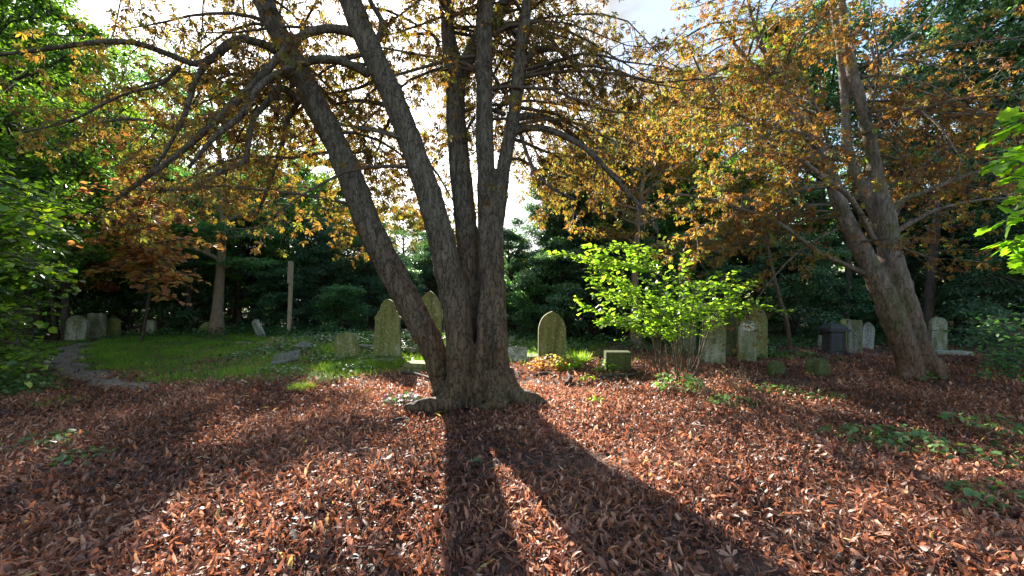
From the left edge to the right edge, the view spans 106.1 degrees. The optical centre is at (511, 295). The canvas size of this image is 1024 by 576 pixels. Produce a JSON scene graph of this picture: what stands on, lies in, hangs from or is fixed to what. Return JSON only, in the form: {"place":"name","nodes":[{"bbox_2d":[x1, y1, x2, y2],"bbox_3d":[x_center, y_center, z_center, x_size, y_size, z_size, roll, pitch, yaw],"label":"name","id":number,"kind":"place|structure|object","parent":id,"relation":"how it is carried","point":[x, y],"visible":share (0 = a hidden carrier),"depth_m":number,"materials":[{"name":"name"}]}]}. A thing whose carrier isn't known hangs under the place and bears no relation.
{"place":"outdoors","nodes":[
{"label":"outdoors","id":0,"kind":"place"},
{"bbox_2d":[39,343,159,391],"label":"path","id":1,"kind":"structure","parent":0,"point":[66,363],"depth_m":8.20,"materials":[{"name":"grey gravel"}]},
{"bbox_2d":[0,331,609,385],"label":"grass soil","id":2,"kind":"structure","parent":0,"point":[255,364],"depth_m":9.02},
{"bbox_2d":[270,350,300,365],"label":"stone slab","id":3,"kind":"structure","parent":2,"relation":"on","point":[288,357],"depth_m":8.36,"materials":[{"name":"grey stone"}]},
{"bbox_2d":[333,332,359,358],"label":"headstone","id":4,"kind":"object","parent":2,"relation":"on","point":[346,343],"visible":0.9,"depth_m":9.10,"materials":[{"name":"stone"}]},
{"bbox_2d":[0,329,856,385],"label":"grass","id":5,"kind":"structure","parent":2,"relation":"on","point":[197,344],"depth_m":9.75,"materials":[{"name":"green plant"}]},
{"bbox_2d":[508,347,526,362],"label":"stone slab","id":6,"kind":"structure","parent":2,"relation":"on","point":[517,353],"depth_m":9.43,"materials":[{"name":"stone"}]},
{"bbox_2d":[0,303,1023,575],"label":"ground","id":7,"kind":"structure","parent":0,"point":[762,563],"depth_m":3.23,"materials":[{"name":"brown plant"}]},
{"bbox_2d":[0,374,66,396],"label":"ivy plant","id":8,"kind":"object","parent":7,"relation":"on","point":[42,383],"visible":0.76,"depth_m":6.32,"materials":[{"name":"green plant"}]},
{"bbox_2d":[0,428,90,452],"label":"ivy plant","id":9,"kind":"object","parent":7,"relation":"on","point":[57,437],"visible":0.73,"depth_m":4.22,"materials":[{"name":"green plant"}]},
{"bbox_2d":[0,131,90,336],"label":"broadleaf tree","id":10,"kind":"object","parent":7,"relation":"on","point":[41,332],"visible":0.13,"depth_m":14.90,"materials":[{"name":"green plant"}]},
{"bbox_2d":[0,159,95,387],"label":"lime tree","id":11,"kind":"object","parent":7,"relation":"on","point":[12,218],"visible":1,"depth_m":5.78,"materials":[{"name":"green plant"}]},
{"bbox_2d":[0,229,115,330],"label":"evergreen tree","id":12,"kind":"object","parent":7,"relation":"on","point":[48,316],"visible":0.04,"depth_m":16.94,"materials":[{"name":"green plant"}]},
{"bbox_2d":[0,155,137,339],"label":"copper leaved tree","id":13,"kind":"object","parent":7,"relation":"on","point":[97,285],"visible":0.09,"depth_m":15.38,"materials":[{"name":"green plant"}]},
{"bbox_2d":[55,223,91,339],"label":"slender tree","id":14,"kind":"object","parent":7,"relation":"on","point":[65,314],"visible":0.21,"depth_m":14.42,"materials":[{"name":"brown plant"}]},
{"bbox_2d":[0,69,150,337],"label":"broadleaf tree","id":15,"kind":"object","parent":7,"relation":"on","point":[40,317],"visible":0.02,"depth_m":15.37,"materials":[{"name":"green plant"}]},
{"bbox_2d":[64,315,88,339],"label":"headstone","id":16,"kind":"object","parent":7,"relation":"on","point":[76,327],"visible":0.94,"depth_m":14.19,"materials":[{"name":"grey stone"}]},
{"bbox_2d":[0,0,159,282],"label":"broadleaf tree","id":17,"kind":"object","parent":7,"relation":"on","point":[53,9],"visible":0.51,"depth_m":9.29,"materials":[{"name":"green plant"}]},
{"bbox_2d":[0,1,160,286],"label":"broadleaf tree","id":18,"kind":"object","parent":7,"relation":"on","point":[54,99],"visible":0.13,"depth_m":11.25,"materials":[{"name":"green plant"}]},
{"bbox_2d":[48,445,122,465],"bbox_3d":[-4.297,1.602,3.873,0.619,0.116,0.466,0,0,0],"label":"weed","id":19,"kind":"object","parent":7,"relation":"on","point":[62,458],"visible":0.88,"depth_m":3.85,"materials":[{"name":"green plant"}]},
{"bbox_2d":[0,2,186,345],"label":"broadleaf tree","id":20,"kind":"object","parent":7,"relation":"on","point":[40,190],"visible":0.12,"depth_m":12.98,"materials":[{"name":"green plant"}]},
{"bbox_2d":[87,313,105,337],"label":"headstone","id":21,"kind":"object","parent":7,"relation":"on","point":[97,325],"visible":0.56,"depth_m":14.85,"materials":[{"name":"grey stone"}]},
{"bbox_2d":[57,230,167,330],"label":"evergreen tree","id":22,"kind":"object","parent":7,"relation":"on","point":[132,317],"visible":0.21,"depth_m":17.23,"materials":[{"name":"green plant"}]},
{"bbox_2d":[106,318,120,336],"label":"headstone","id":23,"kind":"object","parent":7,"relation":"on","point":[113,324],"visible":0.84,"depth_m":15.28,"materials":[{"name":"stone"}]},
{"bbox_2d":[26,23,215,329],"bbox_3d":[-18.254,-5.404,18.470,8.888,14.323,8.743,0,0,-25],"label":"horse chestnut tree","id":24,"kind":"object","parent":7,"relation":"on","point":[120,76],"visible":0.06,"depth_m":18.33,"materials":[{"name":"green plant"}]},
{"bbox_2d":[44,82,216,317],"bbox_3d":[-19.481,-4.251,19.154,8.632,11.989,8.053,0,0,-7],"label":"broadleaf tree","id":25,"kind":"object","parent":7,"relation":"on","point":[115,157],"visible":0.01,"depth_m":18.30,"materials":[{"name":"green plant"}]},
{"bbox_2d":[59,129,223,341],"bbox_3d":[-10.388,-1.166,10.416,6.395,5.696,2.859,0,0,39],"label":"copper leaved tree","id":26,"kind":"object","parent":7,"relation":"on","point":[141,263],"visible":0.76,"depth_m":9.77,"materials":[{"name":"orange plant"}]},
{"bbox_2d":[73,152,217,330],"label":"broadleaf tree","id":27,"kind":"object","parent":7,"relation":"on","point":[135,296],"visible":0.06,"depth_m":17.74,"materials":[{"name":"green plant"}]},
{"bbox_2d":[116,243,239,330],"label":"evergreen tree","id":28,"kind":"object","parent":7,"relation":"on","point":[180,316],"visible":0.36,"depth_m":17.18,"materials":[{"name":"green plant"}]},
{"bbox_2d":[174,199,192,331],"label":"slender tree","id":29,"kind":"object","parent":7,"relation":"on","point":[188,297],"visible":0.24,"depth_m":16.93,"materials":[{"name":"brown plant"}]},
{"bbox_2d":[88,20,325,335],"bbox_3d":[-10.759,-3.538,14.742,7.839,10.494,8.924,0,0,-17],"label":"robinia tree","id":30,"kind":"object","parent":7,"relation":"on","point":[217,311],"visible":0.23,"depth_m":14.87,"materials":[{"name":"brown plant"}]},
{"bbox_2d":[190,189,291,325],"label":"broadleaf tree","id":31,"kind":"object","parent":7,"relation":"on","point":[236,279],"visible":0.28,"depth_m":18.20,"materials":[{"name":"green plant"}]},
{"bbox_2d":[194,210,307,328],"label":"evergreen tree","id":32,"kind":"object","parent":7,"relation":"on","point":[251,279],"visible":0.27,"depth_m":18.76,"materials":[{"name":"green plant"}]},
{"bbox_2d":[240,257,320,326],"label":"evergreen tree","id":33,"kind":"object","parent":7,"relation":"on","point":[277,297],"visible":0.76,"depth_m":17.38,"materials":[{"name":"green plant"}]},
{"bbox_2d":[227,168,339,322],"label":"broadleaf tree","id":34,"kind":"object","parent":7,"relation":"on","point":[305,205],"visible":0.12,"depth_m":20.79,"materials":[{"name":"green plant"}]},
{"bbox_2d":[287,261,293,333],"bbox_3d":[-8.797,0.197,15.270,0.285,3.157,0.135,0,0,0],"label":"wooden post","id":35,"kind":"object","parent":7,"relation":"on","point":[290,286],"visible":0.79,"depth_m":15.24,"materials":[{"name":"brown wood"}]},
{"bbox_2d":[241,147,350,320],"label":"broadleaf tree","id":36,"kind":"object","parent":7,"relation":"on","point":[303,174],"visible":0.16,"depth_m":21.76,"materials":[{"name":"green plant"}]},
{"bbox_2d":[253,209,366,329],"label":"evergreen tree","id":37,"kind":"object","parent":7,"relation":"on","point":[320,263],"visible":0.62,"depth_m":18.39,"materials":[{"name":"green plant"}]},
{"bbox_2d":[288,170,356,252],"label":"broadleaf tree","id":38,"kind":"object","parent":7,"relation":"on","point":[339,196],"visible":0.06,"depth_m":25.37,"materials":[{"name":"green plant"}]},
{"bbox_2d":[308,283,374,331],"bbox_3d":[-7.256,0.592,16.512,2.735,2.313,2.903,0,0,-43],"label":"shrub","id":39,"kind":"object","parent":7,"relation":"on","point":[338,297],"visible":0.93,"depth_m":16.19,"materials":[{"name":"green plant"}]},
{"bbox_2d":[317,220,409,327],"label":"evergreen tree","id":40,"kind":"object","parent":7,"relation":"on","point":[368,267],"visible":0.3,"depth_m":19.43,"materials":[{"name":"green plant"}]},
{"bbox_2d":[0,0,736,414],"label":"horse chestnut tree","id":41,"kind":"object","parent":7,"relation":"on","point":[468,362],"visible":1,"depth_m":5.68,"materials":[{"name":"brown plant"}]},
{"bbox_2d":[373,299,401,356],"bbox_3d":[-3.033,0.910,9.385,0.644,1.664,0.130,1,0,-4],"label":"headstone","id":42,"kind":"object","parent":7,"relation":"on","point":[387,334],"visible":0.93,"depth_m":9.32,"materials":[{"name":"stone"}]},
{"bbox_2d":[367,266,426,328],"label":"evergreen tree","id":43,"kind":"object","parent":7,"relation":"on","point":[412,274],"visible":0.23,"depth_m":18.19,"materials":[{"name":"green plant"}]},
{"bbox_2d":[374,202,425,257],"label":"broadleaf tree","id":44,"kind":"object","parent":7,"relation":"on","point":[394,217],"visible":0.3,"depth_m":32.44,"materials":[{"name":"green plant"}]},
{"bbox_2d":[381,391,421,406],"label":"ivy plant","id":45,"kind":"object","parent":7,"relation":"on","point":[394,399],"visible":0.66,"depth_m":5.58,"materials":[{"name":"green plant"}]},
{"bbox_2d":[400,360,426,373],"bbox_3d":[-1.993,1.555,8.266,0.640,0.280,0.520,0,0,12],"label":"grave pedestal","id":46,"kind":"object","parent":7,"relation":"on","point":[415,365],"visible":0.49,"depth_m":8.06,"materials":[{"name":"stone"}]},
{"bbox_2d":[403,230,442,325],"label":"evergreen tree","id":47,"kind":"object","parent":7,"relation":"on","point":[427,272],"visible":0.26,"depth_m":20.41,"materials":[{"name":"green plant"}]},
{"bbox_2d":[394,218,456,255],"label":"broadleaf tree","id":48,"kind":"object","parent":7,"relation":"on","point":[414,243],"visible":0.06,"depth_m":29.68,"materials":[{"name":"green plant"}]},
{"bbox_2d":[418,291,441,351],"bbox_3d":[-2.113,0.810,9.915,0.598,1.889,0.120,0,0,4],"label":"headstone","id":49,"kind":"object","parent":7,"relation":"on","point":[430,299],"visible":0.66,"depth_m":9.85,"materials":[{"name":"stone"}]},
{"bbox_2d":[0,322,1000,394],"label":"ivy ground cover","id":50,"kind":"object","parent":7,"relation":"on","point":[311,332],"visible":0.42,"depth_m":11.94,"materials":[{"name":"green plant"}]},
{"bbox_2d":[13,120,1020,320],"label":"distant wood","id":51,"kind":"object","parent":7,"relation":"on","point":[839,267],"visible":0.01,"depth_m":31.98,"materials":[{"name":"green plant"}]},
{"bbox_2d":[503,215,542,330],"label":"evergreen tree","id":52,"kind":"object","parent":7,"relation":"on","point":[516,265],"visible":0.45,"depth_m":17.16,"materials":[{"name":"green plant"}]},
{"bbox_2d":[506,281,563,335],"bbox_3d":[0.766,0.534,14.552,2.903,2.313,2.735,0,0,-42],"label":"shrub","id":53,"kind":"object","parent":7,"relation":"on","point":[519,299],"visible":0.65,"depth_m":14.18,"materials":[{"name":"green plant"}]},
{"bbox_2d":[514,152,574,322],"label":"evergreen tree","id":54,"kind":"object","parent":7,"relation":"on","point":[545,235],"visible":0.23,"depth_m":15.16,"materials":[{"name":"green plant"}]},
{"bbox_2d":[525,354,574,372],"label":"bramble","id":55,"kind":"object","parent":7,"relation":"on","point":[542,364],"visible":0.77,"depth_m":8.24,"materials":[{"name":"yellow plant"}]},
{"bbox_2d":[538,311,565,362],"bbox_3d":[0.973,1.129,9.357,0.671,1.511,0.120,0,0,-3],"label":"headstone","id":56,"kind":"object","parent":7,"relation":"on","point":[551,334],"visible":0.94,"depth_m":9.30,"materials":[{"name":"stone"}]},
{"bbox_2d":[509,233,608,334],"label":"evergreen tree","id":57,"kind":"object","parent":7,"relation":"on","point":[564,293],"visible":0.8,"depth_m":13.83,"materials":[{"name":"green plant"}]},
{"bbox_2d":[553,354,583,370],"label":"nettle","id":58,"kind":"object","parent":7,"relation":"on","point":[575,365],"visible":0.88,"depth_m":8.12,"materials":[{"name":"green plant"}]},
{"bbox_2d":[554,126,618,336],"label":"evergreen tree","id":59,"kind":"object","parent":7,"relation":"on","point":[590,298],"visible":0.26,"depth_m":14.63,"materials":[{"name":"green plant"}]},
{"bbox_2d":[604,350,630,371],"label":"headstone","id":60,"kind":"object","parent":7,"relation":"on","point":[621,359],"visible":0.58,"depth_m":7.97,"materials":[{"name":"stone"}]},
{"bbox_2d":[580,229,675,338],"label":"evergreen tree","id":61,"kind":"object","parent":7,"relation":"on","point":[645,241],"visible":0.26,"depth_m":13.89,"materials":[{"name":"green plant"}]},
{"bbox_2d":[592,120,665,335],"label":"evergreen tree","id":62,"kind":"object","parent":7,"relation":"on","point":[625,225],"visible":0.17,"depth_m":15.46,"materials":[{"name":"green plant"}]},
{"bbox_2d":[526,54,754,344],"bbox_3d":[3.832,-2.595,12.763,7.166,8.716,8.048,0,0,33],"label":"horse chestnut tree","id":63,"kind":"object","parent":7,"relation":"on","point":[638,223],"visible":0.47,"depth_m":12.44,"materials":[{"name":"brown plant"}]},
{"bbox_2d":[623,287,698,342],"bbox_3d":[5.039,0.717,13.455,2.540,2.024,2.393,0,0,-40],"label":"shrub","id":64,"kind":"object","parent":7,"relation":"on","point":[655,293],"visible":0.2,"depth_m":13.11,"materials":[{"name":"green plant"}]},
{"bbox_2d":[596,91,733,285],"bbox_3d":[7.278,-4.279,20.626,7.799,12.004,8.670,0,0,0],"label":"broadleaf tree","id":65,"kind":"object","parent":7,"relation":"on","point":[662,231],"visible":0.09,"depth_m":19.01,"materials":[{"name":"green plant"}]},
{"bbox_2d":[546,240,792,380],"bbox_3d":[2.820,0.249,7.362,4.367,2.705,2.223,0,0,0],"label":"hazel bush","id":66,"kind":"object","parent":7,"relation":"on","point":[700,307],"visible":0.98,"depth_m":7.22,"materials":[{"name":"green plant"}]},
{"bbox_2d":[650,370,706,393],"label":"laurel seedling","id":67,"kind":"object","parent":7,"relation":"on","point":[688,382],"visible":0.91,"depth_m":6.43,"materials":[{"name":"green plant"}]},
{"bbox_2d":[673,322,695,353],"bbox_3d":[4.663,1.228,10.398,0.562,1.158,0.110,-1,0,5],"label":"headstone","id":68,"kind":"object","parent":7,"relation":"on","point":[685,344],"visible":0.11,"depth_m":10.34,"materials":[{"name":"grey stone"}]},
{"bbox_2d":[646,229,752,334],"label":"evergreen tree","id":69,"kind":"object","parent":7,"relation":"on","point":[698,270],"visible":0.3,"depth_m":14.34,"materials":[{"name":"green plant"}]},
{"bbox_2d":[639,68,773,318],"bbox_3d":[9.763,-5.063,20.889,7.271,13.652,8.817,0,0,12],"label":"broadleaf tree","id":70,"kind":"object","parent":7,"relation":"on","point":[701,220],"visible":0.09,"depth_m":19.62,"materials":[{"name":"orange plant"}]},
{"bbox_2d":[701,319,726,364],"bbox_3d":[4.456,1.116,8.506,0.469,1.259,0.110,1,1,14],"label":"headstone","id":71,"kind":"object","parent":7,"relation":"on","point":[713,352],"visible":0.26,"depth_m":8.45,"materials":[{"name":"grey stone"}]},
{"bbox_2d":[702,393,760,408],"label":"ivy plant","id":72,"kind":"object","parent":7,"relation":"on","point":[725,397],"visible":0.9,"depth_m":5.62,"materials":[{"name":"green plant"}]},
{"bbox_2d":[723,313,740,357],"bbox_3d":[5.546,1.110,9.718,0.404,1.371,0.120,0,0,4],"label":"headstone","id":73,"kind":"object","parent":7,"relation":"on","point":[730,346],"visible":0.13,"depth_m":9.66,"materials":[{"name":"stone"}]},
{"bbox_2d":[722,366,757,393],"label":"dead stalks","id":74,"kind":"object","parent":7,"relation":"on","point":[741,381],"visible":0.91,"depth_m":6.21,"materials":[{"name":"brown plant"}]},
{"bbox_2d":[737,320,756,362],"bbox_3d":[5.356,1.155,8.758,0.365,1.234,0.111,1,0,8],"label":"headstone","id":75,"kind":"object","parent":7,"relation":"on","point":[747,341],"visible":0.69,"depth_m":8.72,"materials":[{"name":"grey stone"}]},
{"bbox_2d":[686,187,813,334],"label":"evergreen tree","id":76,"kind":"object","parent":7,"relation":"on","point":[745,260],"visible":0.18,"depth_m":16.90,"materials":[{"name":"green plant"}]},
{"bbox_2d":[748,308,767,358],"bbox_3d":[6.143,1.039,9.609,0.410,1.538,0.110,0,0,6],"label":"headstone","id":77,"kind":"object","parent":7,"relation":"on","point":[762,326],"visible":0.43,"depth_m":9.55,"materials":[{"name":"stone"}]},
{"bbox_2d":[759,210,792,353],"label":"sapling","id":78,"kind":"object","parent":7,"relation":"on","point":[789,338],"visible":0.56,"depth_m":9.85,"materials":[{"name":"brown plant"}]},
{"bbox_2d":[766,360,785,376],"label":"headstone","id":79,"kind":"object","parent":7,"relation":"on","point":[774,367],"visible":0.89,"depth_m":7.51,"materials":[{"name":"stone"}]},
{"bbox_2d":[681,11,891,309],"bbox_3d":[13.129,-5.762,19.771,9.740,15.081,8.032,0,0,-13],"label":"broadleaf tree","id":80,"kind":"object","parent":7,"relation":"on","point":[736,171],"visible":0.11,"depth_m":18.41,"materials":[{"name":"orange plant"}]},
{"bbox_2d":[733,231,874,337],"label":"evergreen tree","id":81,"kind":"object","parent":7,"relation":"on","point":[798,304],"visible":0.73,"depth_m":13.90,"materials":[{"name":"green plant"}]},
{"bbox_2d":[806,357,829,376],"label":"headstone","id":82,"kind":"object","parent":7,"relation":"on","point":[815,366],"visible":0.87,"depth_m":7.45,"materials":[{"name":"stone"}]},
{"bbox_2d":[620,0,1023,380],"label":"horse chestnut tree","id":83,"kind":"object","parent":7,"relation":"on","point":[885,273],"visible":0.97,"depth_m":7.20,"materials":[{"name":"orange plant"}]},
{"bbox_2d":[817,323,851,355],"bbox_3d":[8.907,1.241,10.657,0.554,0.953,0.532,0,0,6],"label":"chest tomb","id":84,"kind":"object","parent":7,"relation":"on","point":[834,338],"visible":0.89,"depth_m":10.48,"materials":[{"name":"stone"}]},
{"bbox_2d":[825,179,854,318],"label":"slender tree","id":85,"kind":"object","parent":7,"relation":"on","point":[848,274],"visible":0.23,"depth_m":14.92,"materials":[{"name":"brown plant"}]},
{"bbox_2d":[805,276,883,335],"bbox_3d":[14.078,0.416,16.005,3.266,2.602,3.077,0,0,40],"label":"shrub","id":86,"kind":"object","parent":7,"relation":"on","point":[862,316],"visible":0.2,"depth_m":15.58,"materials":[{"name":"green plant"}]},
{"bbox_2d":[740,0,951,313],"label":"broadleaf tree","id":87,"kind":"object","parent":7,"relation":"on","point":[831,88],"visible":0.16,"depth_m":17.18,"materials":[{"name":"orange plant"}]},
{"bbox_2d":[847,320,862,354],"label":"headstone","id":88,"kind":"object","parent":7,"relation":"on","point":[854,341],"visible":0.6,"depth_m":10.61,"materials":[{"name":"grey stone"}]},
{"bbox_2d":[815,421,911,449],"bbox_3d":[3.898,1.530,4.313,0.950,0.193,0.718,0,0,0],"label":"ivy plant","id":89,"kind":"object","parent":7,"relation":"on","point":[876,432],"visible":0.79,"depth_m":4.26,"materials":[{"name":"green plant"}]},
{"bbox_2d":[862,322,874,348],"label":"headstone","id":90,"kind":"object","parent":7,"relation":"on","point":[868,331],"visible":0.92,"depth_m":11.71,"materials":[{"name":"stone"}]},
{"bbox_2d":[811,193,973,334],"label":"evergreen tree","id":91,"kind":"object","parent":7,"relation":"on","point":[872,319],"visible":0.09,"depth_m":16.84,"materials":[{"name":"green plant"}]},
{"bbox_2d":[826,0,1023,340],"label":"broadleaf tree","id":92,"kind":"object","parent":7,"relation":"on","point":[958,5],"visible":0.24,"depth_m":14.73,"materials":[{"name":"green plant"}]},
{"bbox_2d":[826,23,1023,315],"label":"broadleaf tree","id":93,"kind":"object","parent":7,"relation":"on","point":[906,203],"visible":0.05,"depth_m":16.43,"materials":[{"name":"orange plant"}]},
{"bbox_2d":[874,429,998,463],"bbox_3d":[4.339,1.530,3.995,1.067,0.230,0.764,0,0,0],"label":"ivy plant","id":94,"kind":"object","parent":7,"relation":"on","point":[924,436],"visible":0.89,"depth_m":3.94,"materials":[{"name":"green plant"}]},
{"bbox_2d":[929,317,947,349],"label":"headstone","id":95,"kind":"object","parent":7,"relation":"on","point":[939,339],"visible":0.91,"depth_m":10.99,"materials":[{"name":"grey stone"}]},
{"bbox_2d":[911,139,977,333],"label":"slender tree","id":96,"kind":"object","parent":7,"relation":"on","point":[929,293],"visible":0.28,"depth_m":12.92,"materials":[{"name":"brown plant"}]},
{"bbox_2d":[873,183,1023,338],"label":"evergreen tree","id":97,"kind":"object","parent":7,"relation":"on","point":[941,296],"visible":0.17,"depth_m":14.12,"materials":[{"name":"green plant"}]},
{"bbox_2d":[878,0,1023,304],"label":"broadleaf tree","id":98,"kind":"object","parent":7,"relation":"on","point":[1007,52],"visible":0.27,"depth_m":12.70,"materials":[{"name":"green plant"}]},
{"bbox_2d":[920,161,1023,349],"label":"evergreen tree","id":99,"kind":"object","parent":7,"relation":"on","point":[1003,287],"visible":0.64,"depth_m":11.50,"materials":[{"name":"green plant"}]},
{"bbox_2d":[928,303,1023,381],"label":"beech sapling","id":100,"kind":"object","parent":7,"relation":"on","point":[1016,353],"visible":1,"depth_m":7.29,"materials":[{"name":"green plant"}]},
{"bbox_2d":[937,412,1023,439],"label":"ivy plant","id":101,"kind":"object","parent":7,"relation":"on","point":[947,415],"visible":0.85,"depth_m":4.58,"materials":[{"name":"green plant"}]},
{"bbox_2d":[943,477,1023,513],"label":"ivy plant","id":102,"kind":"object","parent":7,"relation":"on","point":[968,491],"visible":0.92,"depth_m":2.96,"materials":[{"name":"green plant"}]},
{"bbox_2d":[979,153,1002,347],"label":"slender tree","id":103,"kind":"object","parent":7,"relation":"on","point":[987,283],"visible":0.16,"depth_m":11.95,"materials":[{"name":"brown plant"}]},
{"bbox_2d":[973,105,1023,274],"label":"sycamore tree","id":104,"kind":"object","parent":7,"relation":"on","point":[1009,159],"visible":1,"depth_m":4.16,"materials":[{"name":"green plant"}]},
{"bbox_2d":[975,441,1023,473],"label":"ivy plant","id":105,"kind":"object","parent":7,"relation":"on","point":[995,452],"visible":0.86,"depth_m":3.63,"materials":[{"name":"green plant"}]},
{"bbox_2d":[8,0,1022,296],"label":"sky","id":106,"kind":"structure","parent":0,"point":[651,16],"materials":[{"name":"white"}]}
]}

